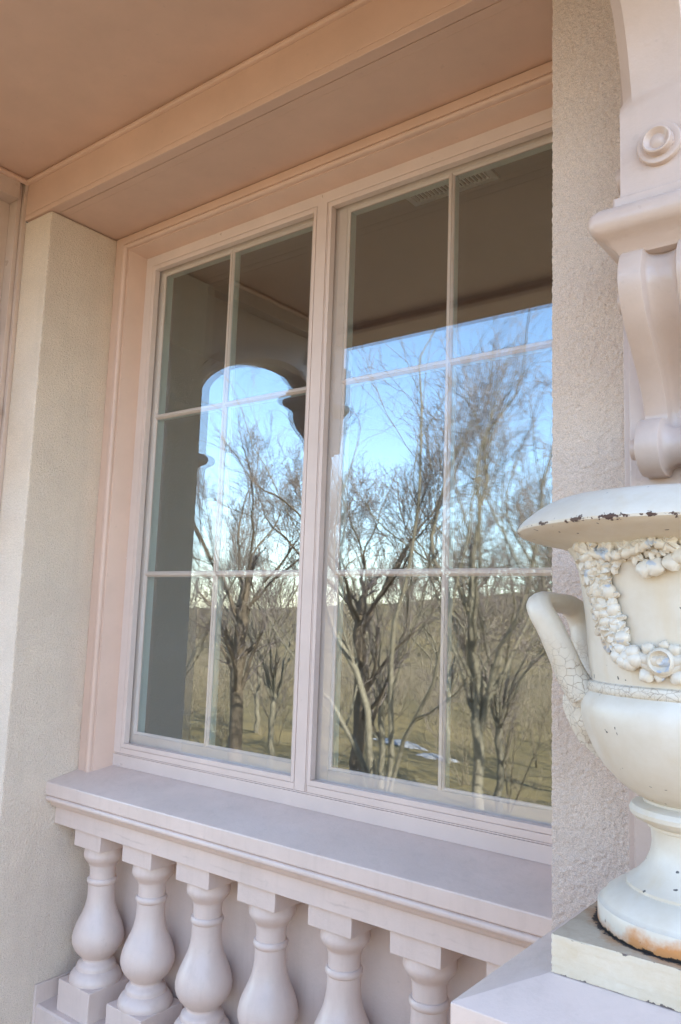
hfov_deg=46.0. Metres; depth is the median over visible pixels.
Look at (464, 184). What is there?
ceiling vent
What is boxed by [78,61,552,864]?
window
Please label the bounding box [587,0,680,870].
arched bracket
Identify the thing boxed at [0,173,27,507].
arched bracket
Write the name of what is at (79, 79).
porch roof
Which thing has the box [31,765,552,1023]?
balustrade
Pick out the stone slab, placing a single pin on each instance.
(587, 947)
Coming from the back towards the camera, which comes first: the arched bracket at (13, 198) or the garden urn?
the arched bracket at (13, 198)
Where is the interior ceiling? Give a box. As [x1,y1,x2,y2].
[169,149,552,433]
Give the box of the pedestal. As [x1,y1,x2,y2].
[450,907,680,1023]
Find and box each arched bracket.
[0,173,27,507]
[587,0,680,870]
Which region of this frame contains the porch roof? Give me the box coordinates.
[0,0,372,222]
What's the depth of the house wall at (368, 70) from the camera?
2.43 m
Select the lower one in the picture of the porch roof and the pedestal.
the pedestal
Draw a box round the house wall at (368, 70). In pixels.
[0,0,628,1023]
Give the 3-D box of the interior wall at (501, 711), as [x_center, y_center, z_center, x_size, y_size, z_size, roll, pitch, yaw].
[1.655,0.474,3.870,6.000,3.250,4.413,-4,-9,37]
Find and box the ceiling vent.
[406,169,498,206]
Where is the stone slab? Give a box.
[551,901,680,1012]
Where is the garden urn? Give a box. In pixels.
[517,483,680,962]
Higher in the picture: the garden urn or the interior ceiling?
the interior ceiling

